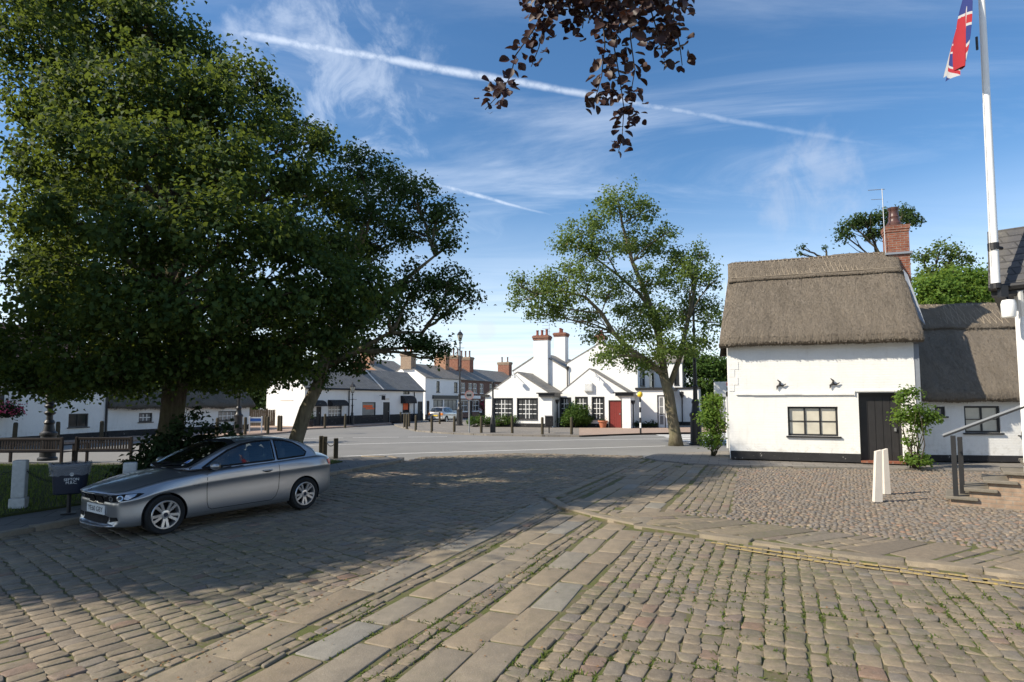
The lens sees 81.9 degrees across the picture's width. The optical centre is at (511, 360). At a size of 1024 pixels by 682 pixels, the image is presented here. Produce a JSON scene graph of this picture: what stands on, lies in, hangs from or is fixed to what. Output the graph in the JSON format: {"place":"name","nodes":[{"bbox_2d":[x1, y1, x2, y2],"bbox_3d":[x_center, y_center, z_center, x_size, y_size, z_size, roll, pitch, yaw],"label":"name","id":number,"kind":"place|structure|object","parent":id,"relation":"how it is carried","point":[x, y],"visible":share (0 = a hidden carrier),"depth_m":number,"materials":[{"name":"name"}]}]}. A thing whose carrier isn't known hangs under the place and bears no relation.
{"place":"outdoors","nodes":[
{"label":"outdoors","id":0,"kind":"place"},
{"bbox_2d":[0,459,342,517],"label":"lawn","id":1,"kind":"structure","parent":0,"point":[29,510],"depth_m":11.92,"materials":[{"name":"plant"}]},
{"bbox_2d":[0,0,408,448],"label":"lime tree","id":2,"kind":"object","parent":1,"relation":"on","point":[123,339],"visible":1,"depth_m":11.12,"materials":[{"name":"green plant"}]},
{"bbox_2d":[0,456,399,531],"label":"pavement","id":3,"kind":"structure","parent":0,"point":[28,519],"depth_m":10.22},
{"bbox_2d":[8,459,28,508],"bbox_3d":[-8.745,2.231,10.479,0.240,0.910,0.220,2,-4,-23],"label":"stone post","id":4,"kind":"object","parent":3,"relation":"on","point":[19,488],"visible":0.76,"depth_m":10.41,"materials":[{"name":"white stone"}]},
{"bbox_2d":[0,437,74,462],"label":"park bench","id":5,"kind":"object","parent":3,"relation":"on","point":[10,449],"visible":0.86,"depth_m":18.16,"materials":[{"name":"brown wood"}]},
{"bbox_2d":[50,462,90,514],"bbox_3d":[-7.543,2.169,10.064,0.617,0.876,0.444,3,-5,-34],"label":"litter bin","id":6,"kind":"object","parent":3,"relation":"on","point":[69,479],"visible":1,"depth_m":9.94,"materials":[{"name":"black metal"}]},
{"bbox_2d":[74,437,142,462],"bbox_3d":[-12.786,2.864,18.740,1.720,0.900,0.650,0,-4,-4],"label":"park bench","id":7,"kind":"object","parent":3,"relation":"on","point":[88,449],"visible":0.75,"depth_m":18.46,"materials":[{"name":"brown wood"}]},
{"bbox_2d":[104,398,243,478],"bbox_3d":[-6.746,1.786,12.241,3.564,2.017,1.890,0,-4,0],"label":"laurel bush","id":8,"kind":"object","parent":3,"relation":"on","point":[160,446],"visible":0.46,"depth_m":12.13,"materials":[{"name":"green plant"}]},
{"bbox_2d":[333,438,337,458],"bbox_3d":[-5.925,2.987,19.851,0.150,0.730,0.150,1,-4,-17],"label":"short post","id":9,"kind":"object","parent":3,"relation":"on","point":[335,453],"visible":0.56,"depth_m":19.78,"materials":[{"name":"brown wood"}]},
{"bbox_2d":[3,422,402,446],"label":"pavement","id":10,"kind":"structure","parent":0,"point":[255,430],"depth_m":38.70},
{"bbox_2d":[0,322,107,443],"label":"white cottage","id":11,"kind":"structure","parent":10,"relation":"on","point":[81,422],"depth_m":28.95,"materials":[{"name":"paint"}]},
{"bbox_2d":[0,386,27,420],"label":"hanging basket","id":12,"kind":"object","parent":11,"relation":"attached to","point":[10,410],"visible":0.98,"depth_m":25.78,"materials":[{"name":"pink plant"}]},
{"bbox_2d":[67,413,89,428],"bbox_3d":[-21.883,3.059,29.762,0.170,0.726,1.231,-1,-4,10],"label":"window","id":13,"kind":"structure","parent":11,"relation":"in","point":[75,420],"depth_m":29.77,"materials":[{"name":"black glass"}]},
{"bbox_2d":[107,385,255,436],"bbox_3d":[-21.776,2.271,37.078,5.268,4.442,10.454,-1,-4,19],"label":"thatched row","id":14,"kind":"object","parent":10,"relation":"on","point":[134,419],"visible":0.17,"depth_m":33.96,"materials":[{"name":"paint"}]},
{"bbox_2d":[138,413,153,422],"bbox_3d":[-20.814,3.276,33.496,0.170,0.557,0.954,-1,-4,19],"label":"window","id":15,"kind":"structure","parent":14,"relation":"in","point":[143,417],"depth_m":33.55,"materials":[{"name":"glass"}]},
{"bbox_2d":[218,411,235,421],"bbox_3d":[-18.849,3.712,39.079,0.170,0.683,1.688,-1,-4,19],"label":"window","id":16,"kind":"structure","parent":14,"relation":"in","point":[222,415],"depth_m":39.01,"materials":[{"name":"grey glass"}]},
{"bbox_2d":[234,389,242,433],"bbox_3d":[-16.295,1.456,35.305,0.552,5.820,0.552,-4,-6,45],"label":"street lamp","id":17,"kind":"object","parent":10,"relation":"on","point":[238,416],"visible":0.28,"depth_m":35.03,"materials":[{"name":"black metal"}]},
{"bbox_2d":[249,416,262,432],"bbox_3d":[-15.578,3.910,35.853,0.760,1.000,0.060,1,-4,-15],"label":"street name sign","id":18,"kind":"object","parent":10,"relation":"on","point":[255,419],"visible":1,"depth_m":35.85,"materials":[{"name":"white metal"}]},
{"bbox_2d":[250,408,274,425],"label":"timber fence","id":19,"kind":"object","parent":10,"relation":"on","point":[263,413],"visible":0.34,"depth_m":46.38,"materials":[{"name":"brown wood"}]},
{"bbox_2d":[266,361,425,425],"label":"shop row","id":20,"kind":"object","parent":10,"relation":"on","point":[383,396],"visible":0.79,"depth_m":50.82,"materials":[{"name":"white paint"}]},
{"bbox_2d":[316,407,320,425],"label":"door","id":21,"kind":"structure","parent":20,"relation":"in","point":[318,409],"depth_m":46.43,"materials":[{"name":"black paint"}]},
{"bbox_2d":[328,406,342,417],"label":"window","id":22,"kind":"structure","parent":20,"relation":"in","point":[332,410],"depth_m":47.96,"materials":[{"name":"white glass"}]},
{"bbox_2d":[362,402,376,416],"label":"window","id":23,"kind":"structure","parent":20,"relation":"in","point":[368,408],"depth_m":51.60,"materials":[{"name":"glass"}]},
{"bbox_2d":[383,402,389,422],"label":"door","id":24,"kind":"structure","parent":20,"relation":"in","point":[386,405],"depth_m":53.68,"materials":[{"name":"black paint"}]},
{"bbox_2d":[402,403,409,412],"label":"window","id":25,"kind":"structure","parent":20,"relation":"in","point":[405,405],"depth_m":56.22,"materials":[{"name":"black paint"}]},
{"bbox_2d":[418,401,421,420],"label":"door","id":26,"kind":"structure","parent":20,"relation":"in","point":[419,402],"depth_m":58.20,"materials":[{"name":"black paint"}]},
{"bbox_2d":[348,382,356,424],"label":"street lamp","id":27,"kind":"object","parent":10,"relation":"on","point":[352,387],"visible":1,"depth_m":48.78,"materials":[{"name":"black metal"}]},
{"bbox_2d":[395,345,461,418],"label":"white shop house","id":28,"kind":"structure","parent":10,"relation":"on","point":[441,387],"depth_m":65.03,"materials":[{"name":"paint"}]},
{"bbox_2d":[433,400,442,407],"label":"window","id":29,"kind":"structure","parent":28,"relation":"in","point":[436,403],"depth_m":64.96,"materials":[{"name":"grey glass"}]},
{"bbox_2d":[444,400,456,409],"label":"window","id":30,"kind":"structure","parent":28,"relation":"in","point":[452,404],"depth_m":67.40,"materials":[{"name":"grey glass"}]},
{"bbox_2d":[0,402,728,462],"bbox_3d":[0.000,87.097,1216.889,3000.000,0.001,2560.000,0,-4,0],"label":"road","id":31,"kind":"structure","parent":0,"point":[393,440],"depth_m":26.86,"materials":[{"name":"grey asphalt"}]},
{"bbox_2d":[12,422,17,446],"bbox_3d":[-21.469,3.210,25.480,0.162,1.050,0.170,0,-5,22],"label":"timber bollard","id":32,"kind":"object","parent":31,"relation":"on","point":[15,430],"visible":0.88,"depth_m":25.43,"materials":[{"name":"brown wood"}]},
{"bbox_2d":[37,395,57,460],"bbox_3d":[-15.013,0.334,19.257,0.550,5.820,0.585,4,-6,-45],"label":"street lamp","id":33,"kind":"object","parent":31,"relation":"on","point":[48,431],"visible":0.41,"depth_m":19.04,"materials":[{"name":"black metal"}]},
{"bbox_2d":[99,421,103,443],"bbox_3d":[-19.095,3.348,27.453,0.170,1.050,0.162,4,-4,-43],"label":"timber bollard","id":34,"kind":"object","parent":31,"relation":"on","point":[101,432],"visible":0.88,"depth_m":27.41,"materials":[{"name":"brown wood"}]},
{"bbox_2d":[0,455,403,538],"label":"kerb","id":35,"kind":"structure","parent":31,"relation":"on","point":[44,526],"depth_m":9.28,"materials":[{"name":"stone"}]},
{"bbox_2d":[246,344,305,415],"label":"backdrop tree","id":36,"kind":"object","parent":31,"relation":"on","point":[258,399],"visible":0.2,"depth_m":48.97,"materials":[{"name":"green plant"}]},
{"bbox_2d":[319,436,322,453],"bbox_3d":[-6.842,3.078,21.157,0.150,0.730,0.150,1,-4,-17],"label":"short post","id":37,"kind":"object","parent":31,"relation":"on","point":[320,444],"visible":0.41,"depth_m":21.09,"materials":[{"name":"brown wood"}]},
{"bbox_2d":[323,436,326,454],"bbox_3d":[-6.587,3.052,20.784,0.150,0.730,0.150,1,-4,-17],"label":"short post","id":38,"kind":"object","parent":31,"relation":"on","point":[324,445],"visible":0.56,"depth_m":20.72,"materials":[{"name":"brown wood"}]},
{"bbox_2d":[273,135,495,443],"bbox_3d":[-3.952,-1.475,17.069,6.445,9.355,4.605,-4,-5,41],"label":"leaning sycamore","id":39,"kind":"object","parent":31,"relation":"on","point":[401,189],"visible":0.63,"depth_m":16.27,"materials":[{"name":"green plant"}]},
{"bbox_2d":[428,407,456,421],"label":"hatchback car","id":40,"kind":"object","parent":31,"relation":"on","point":[447,413],"visible":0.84,"depth_m":55.77,"materials":[{"name":"silver metal"}]},
{"bbox_2d":[449,349,473,417],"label":"terrace house","id":41,"kind":"structure","parent":31,"relation":"on","point":[466,382],"depth_m":70.83,"materials":[{"name":"brown brick"}]},
{"bbox_2d":[461,400,467,411],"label":"window","id":42,"kind":"structure","parent":41,"relation":"in","point":[464,404],"depth_m":69.93,"materials":[{"name":"grey glass"}]},
{"bbox_2d":[461,351,484,416],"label":"terrace house","id":43,"kind":"structure","parent":31,"relation":"on","point":[477,381],"depth_m":73.06,"materials":[{"name":"brown brick"}]},
{"bbox_2d":[472,400,479,411],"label":"window","id":44,"kind":"structure","parent":43,"relation":"in","point":[476,402],"depth_m":72.11,"materials":[{"name":"grey glass"}]},
{"bbox_2d":[478,400,484,415],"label":"flower display","id":45,"kind":"object","parent":31,"relation":"on","point":[481,412],"visible":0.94,"depth_m":72.90,"materials":[{"name":"green plant"}]},
{"bbox_2d":[473,357,512,409],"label":"terrace house","id":46,"kind":"structure","parent":31,"relation":"on","point":[502,374],"depth_m":78.75,"materials":[{"name":"brown brick"}]},
{"bbox_2d":[358,446,647,455],"bbox_3d":[-1.199,3.646,23.531,17.344,0.001,1.024,2,-4,-24],"label":"road marking","id":47,"kind":"object","parent":31,"relation":"on","point":[503,450],"visible":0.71,"depth_m":24.08,"materials":[{"name":"white paint"}]},
{"bbox_2d":[501,173,724,445],"bbox_3d":[4.914,-2.206,27.014,10.843,12.198,5.905,0,-4,0],"label":"street tree","id":48,"kind":"object","parent":31,"relation":"on","point":[660,318],"visible":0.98,"depth_m":26.68,"materials":[{"name":"green plant"}]},
{"bbox_2d":[685,262,702,445],"bbox_3d":[8.488,-0.395,27.474,0.628,8.620,0.628,-4,-6,45],"label":"street lamp","id":49,"kind":"object","parent":31,"relation":"on","point":[695,428],"visible":0.55,"depth_m":27.18,"materials":[{"name":"black metal"}]},
{"bbox_2d":[714,382,728,447],"bbox_3d":[9.224,2.353,25.405,1.000,2.850,0.086,0,-4,0],"label":"estate board","id":50,"kind":"object","parent":31,"relation":"on","point":[721,388],"visible":0.54,"depth_m":25.44,"materials":[{"name":"white paint"}]},
{"bbox_2d":[791,243,833,256],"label":"twiggy tree","id":51,"kind":"object","parent":31,"relation":"on","point":[809,251],"visible":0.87,"depth_m":40.55,"materials":[{"name":"green plant"}]},
{"bbox_2d":[826,201,926,252],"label":"flat topped tree","id":52,"kind":"object","parent":31,"relation":"on","point":[906,215],"visible":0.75,"depth_m":40.55,"materials":[{"name":"green plant"}]},
{"bbox_2d":[910,236,983,288],"bbox_3d":[28.014,-1.697,38.096,4.728,12.815,2.447,0,-4,0],"label":"airy tree","id":53,"kind":"object","parent":31,"relation":"on","point":[954,254],"visible":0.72,"depth_m":38.41,"materials":[{"name":"green plant"}]},
{"bbox_2d":[911,259,995,304],"bbox_3d":[25.840,-0.767,34.068,6.687,10.445,4.208,0,-4,0],"label":"bright tree","id":54,"kind":"object","parent":31,"relation":"on","point":[966,285],"visible":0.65,"depth_m":33.60,"materials":[{"name":"green plant"}]},
{"bbox_2d":[945,458,1023,510],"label":"stone steps","id":55,"kind":"structure","parent":31,"relation":"on","point":[1005,490],"depth_m":10.69,"materials":[{"name":"stone"}]},
{"bbox_2d":[942,405,1023,495],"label":"handrail","id":56,"kind":"object","parent":55,"relation":"on","point":[960,459],"visible":0.92,"depth_m":11.03,"materials":[{"name":"black paint"}]},
{"bbox_2d":[360,354,400,371],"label":"brick house","id":57,"kind":"structure","parent":0,"point":[391,366],"depth_m":68.97,"materials":[{"name":"stone"}]},
{"bbox_2d":[125,457,643,681],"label":"slab track","id":58,"kind":"structure","parent":0,"point":[440,664],"depth_m":5.43,"materials":[{"name":"stone"}]},
{"bbox_2d":[0,453,1023,681],"bbox_3d":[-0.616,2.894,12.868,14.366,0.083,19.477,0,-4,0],"label":"cobbled street","id":59,"kind":"structure","parent":0,"point":[521,473],"depth_m":6.03,"materials":[{"name":"stone"}]},
{"bbox_2d":[123,462,137,472],"bbox_3d":[-6.543,2.203,10.075,0.240,0.910,0.220,3,-5,-28],"label":"stone post","id":60,"kind":"object","parent":59,"relation":"on","point":[129,466],"visible":0.22,"depth_m":10.03,"materials":[{"name":"white stone"}]},
{"bbox_2d":[79,435,329,534],"bbox_3d":[-5.086,2.014,10.261,1.902,1.342,4.012,-3,-5,34],"label":"coupe car","id":61,"kind":"object","parent":59,"relation":"on","point":[168,493],"visible":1,"depth_m":9.51,"materials":[{"name":"silver metal"}]},
{"bbox_2d":[67,519,907,681],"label":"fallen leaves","id":62,"kind":"object","parent":59,"relation":"on","point":[402,615],"visible":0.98,"depth_m":5.48,"materials":[{"name":"brown plant"}]},
{"bbox_2d":[474,0,695,157],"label":"copper beech","id":63,"kind":"object","parent":59,"relation":"on","point":[669,34],"visible":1,"depth_m":4.24,"materials":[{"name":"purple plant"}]},
{"bbox_2d":[268,537,1023,681],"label":"grass tufts","id":64,"kind":"object","parent":59,"relation":"on","point":[948,615],"visible":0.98,"depth_m":5.29,"materials":[{"name":"green plant"}]},
{"bbox_2d":[545,459,1023,578],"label":"apron kerb","id":65,"kind":"structure","parent":59,"relation":"on","point":[925,563],"depth_m":7.82,"materials":[{"name":"stone"}]},
{"bbox_2d":[711,542,1023,587],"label":"yellow line","id":66,"kind":"object","parent":59,"relation":"on","point":[875,565],"visible":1,"depth_m":6.97,"materials":[{"name":"paint"}]},
{"bbox_2d":[0,0,1023,401],"label":"sky","id":67,"kind":"structure","parent":0,"point":[786,116],"materials":[{"name":"blue"}]},
{"bbox_2d":[544,415,552,432],"bbox_3d":[2.231,3.855,35.494,0.540,1.060,0.420,0,-4,0],"label":"litter bin","id":68,"kind":"object","parent":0,"point":[548,420],"visible":0.98,"depth_m":35.33,"materials":[{"name":"black metal"}]},
{"bbox_2d":[391,418,725,436],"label":"inn pavement","id":69,"kind":"structure","parent":0,"point":[443,427],"depth_m":38.70,"materials":[{"name":"grey concrete"}]},
{"bbox_2d":[456,330,462,425],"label":"street lamp","id":70,"kind":"object","parent":69,"relation":"on","point":[459,409],"visible":0.99,"depth_m":46.90,"materials":[{"name":"black metal"}]},
{"bbox_2d":[465,390,473,432],"bbox_3d":[-2.603,3.127,35.889,0.560,2.568,0.118,0,-4,0],"label":"road sign","id":71,"kind":"object","parent":69,"relation":"on","point":[469,394],"visible":1,"depth_m":35.90,"materials":[{"name":"metal"}]},
{"bbox_2d":[466,413,517,426],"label":"hedge","id":72,"kind":"object","parent":69,"relation":"on","point":[486,421],"visible":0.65,"depth_m":44.08,"materials":[{"name":"green plant"}]},
{"bbox_2d":[490,382,495,432],"bbox_3d":[-1.103,2.879,36.296,0.550,3.120,0.323,0,-4,0],"label":"sign post","id":73,"kind":"object","parent":69,"relation":"on","point":[492,425],"visible":1,"depth_m":36.19,"materials":[{"name":"black metal"}]},
{"bbox_2d":[555,399,593,426],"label":"round bush","id":74,"kind":"object","parent":69,"relation":"on","point":[579,414],"visible":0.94,"depth_m":42.95,"materials":[{"name":"green plant"}]},
{"bbox_2d":[481,325,703,427],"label":"white inn","id":75,"kind":"structure","parent":69,"relation":"on","point":[537,386],"depth_m":44.34,"materials":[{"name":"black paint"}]},
{"bbox_2d":[494,398,512,418],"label":"window","id":76,"kind":"structure","parent":75,"relation":"in","point":[501,406],"depth_m":44.60,"materials":[{"name":"black paint"}]},
{"bbox_2d":[517,398,537,419],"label":"window","id":77,"kind":"structure","parent":75,"relation":"in","point":[527,408],"depth_m":43.86,"materials":[{"name":"glass"}]},
{"bbox_2d":[560,397,570,418],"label":"window","id":78,"kind":"structure","parent":75,"relation":"in","point":[564,401],"depth_m":44.38,"materials":[{"name":"black glass"}]},
{"bbox_2d":[575,397,587,409],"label":"window","id":79,"kind":"structure","parent":75,"relation":"in","point":[583,400],"depth_m":43.87,"materials":[{"name":"white glass"}]},
{"bbox_2d":[592,397,604,419],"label":"window","id":80,"kind":"structure","parent":75,"relation":"in","point":[598,412],"depth_m":43.38,"materials":[{"name":"glass"}]},
{"bbox_2d":[609,400,621,427],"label":"door","id":81,"kind":"structure","parent":75,"relation":"in","point":[615,406],"depth_m":42.87,"materials":[{"name":"red paint"}]},
{"bbox_2d":[657,395,665,427],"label":"door","id":82,"kind":"structure","parent":75,"relation":"in","point":[661,410],"depth_m":43.15,"materials":[{"name":"white paint"}]},
{"bbox_2d":[682,349,727,422],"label":"garden tree","id":83,"kind":"object","parent":69,"relation":"on","point":[709,373],"visible":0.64,"depth_m":49.27,"materials":[{"name":"green plant"}]},
{"bbox_2d":[571,461,704,523],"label":"paving slabs","id":84,"kind":"structure","parent":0,"point":[630,483],"depth_m":12.67,"materials":[{"name":"stone"}]},
{"bbox_2d":[579,427,725,434],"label":"red paving","id":85,"kind":"structure","parent":0,"point":[592,431],"depth_m":38.62,"materials":[{"name":"red brick"}]},
{"bbox_2d":[598,418,607,427],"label":"flower pot","id":86,"kind":"object","parent":85,"relation":"on","point":[602,423],"visible":1,"depth_m":42.62,"materials":[{"name":"ceramic"}]},
{"bbox_2d":[637,392,642,432],"bbox_3d":[7.730,3.141,35.544,0.330,2.493,0.330,0,-4,0],"label":"crossing beacon","id":87,"kind":"object","parent":85,"relation":"on","point":[640,394],"visible":1,"depth_m":35.51,"materials":[{"name":"black paint"}]},
{"bbox_2d":[632,421,657,427],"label":"doorside plant","id":88,"kind":"object","parent":85,"relation":"on","point":[652,424],"visible":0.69,"depth_m":42.77,"materials":[{"name":"green plant"}]},
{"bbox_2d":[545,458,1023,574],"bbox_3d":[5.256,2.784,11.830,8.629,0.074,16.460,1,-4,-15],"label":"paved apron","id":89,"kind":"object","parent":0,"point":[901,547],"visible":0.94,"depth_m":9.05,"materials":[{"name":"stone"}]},
{"bbox_2d":[644,451,1023,471],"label":"cottage pavement","id":90,"kind":"structure","parent":0,"point":[721,458],"depth_m":18.02,"materials":[{"name":"grey stone"}]},
{"bbox_2d":[692,391,728,455],"bbox_3d":[6.899,2.192,20.485,1.293,2.249,1.239,0,-4,0],"label":"bamboo clump","id":91,"kind":"object","parent":90,"relation":"on","point":[711,414],"visible":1,"depth_m":20.38,"materials":[{"name":"green plant"}]},
{"bbox_2d":[718,189,924,463],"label":"thatched cottage","id":92,"kind":"structure","parent":90,"relation":"on","point":[821,353],"depth_m":18.74,"materials":[{"name":"paint"}]},
{"bbox_2d":[786,407,841,437],"bbox_3d":[9.425,1.939,18.499,1.542,0.967,0.195,-1,-4,20],"label":"window","id":93,"kind":"structure","parent":92,"relation":"in","point":[803,422],"depth_m":18.54,"materials":[{"name":"beige glass"}]},
{"bbox_2d":[858,393,902,460],"bbox_3d":[11.218,2.051,18.014,1.142,2.120,0.110,-1,-4,20],"label":"door","id":94,"kind":"structure","parent":92,"relation":"in","point":[876,433],"depth_m":18.03,"materials":[{"name":"black paint"}]},
{"bbox_2d":[885,384,945,468],"bbox_3d":[11.480,1.867,16.775,1.509,2.394,1.095,-1,-4,9],"label":"climbing shrub","id":95,"kind":"object","parent":90,"relation":"on","point":[911,458],"visible":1,"depth_m":16.60,"materials":[{"name":"green plant"}]},
{"bbox_2d":[913,300,1022,461],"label":"cottage","id":96,"kind":"structure","parent":90,"relation":"on","point":[968,361],"depth_m":18.50,"materials":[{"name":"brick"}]},
{"bbox_2d":[935,407,948,417],"bbox_3d":[13.418,1.631,18.508,0.416,0.350,0.160,-1,-4,7],"label":"window","id":97,"kind":"structure","parent":96,"relation":"in","point":[941,409],"depth_m":18.53,"materials":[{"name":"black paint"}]},
{"bbox_2d":[963,406,1004,434],"bbox_3d":[14.604,1.864,18.338,1.137,0.881,0.160,-1,-4,7],"label":"window","id":98,"kind":"structure","parent":96,"relation":"in","point":[972,414],"depth_m":18.37,"materials":[{"name":"grey glass"}]},
{"bbox_2d":[681,468,1023,550],"bbox_3d":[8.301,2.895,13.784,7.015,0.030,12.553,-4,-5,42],"label":"cobbled forecourt","id":99,"kind":"structure","parent":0,"point":[898,486],"depth_m":10.73,"materials":[{"name":"stone"}]},
{"bbox_2d":[872,450,882,501],"bbox_3d":[7.037,2.225,11.371,0.187,0.988,0.080,0,-4,0],"label":"white post","id":100,"kind":"object","parent":99,"relation":"on","point":[877,494],"visible":1,"depth_m":11.34,"materials":[{"name":"beige paint"}]},
{"bbox_2d":[882,448,890,493],"bbox_3d":[7.797,2.315,12.311,0.130,0.938,0.080,0,-4,0],"label":"white post","id":101,"kind":"object","parent":99,"relation":"on","point":[886,476],"visible":0.93,"depth_m":12.28,"materials":[{"name":"beige paint"}]},
{"bbox_2d":[987,226,1023,459],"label":"hall building","id":102,"kind":"structure","parent":99,"relation":"on","point":[1011,253],"depth_m":10.58,"materials":[{"name":"white paint"}]},
{"bbox_2d":[975,0,1003,288],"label":"flagpole","id":103,"kind":"object","parent":102,"relation":"attached to","point":[993,247],"visible":0.95,"depth_m":10.49,"materials":[{"name":"white metal"}]},
{"bbox_2d":[943,0,972,81],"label":"union flag","id":104,"kind":"object","parent":103,"relation":"hanging from","point":[956,61],"visible":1,"depth_m":10.63,"materials":[{"name":"red fabric"}]},
{"bbox_2d":[997,285,1016,317],"bbox_3d":[8.733,-1.023,10.352,0.426,0.560,0.231,3,-5,-33],"label":"wall lamp","id":105,"kind":"object","parent":102,"relation":"attached to","point":[1008,306],"visible":1,"depth_m":10.25,"materials":[{"name":"white paint"}]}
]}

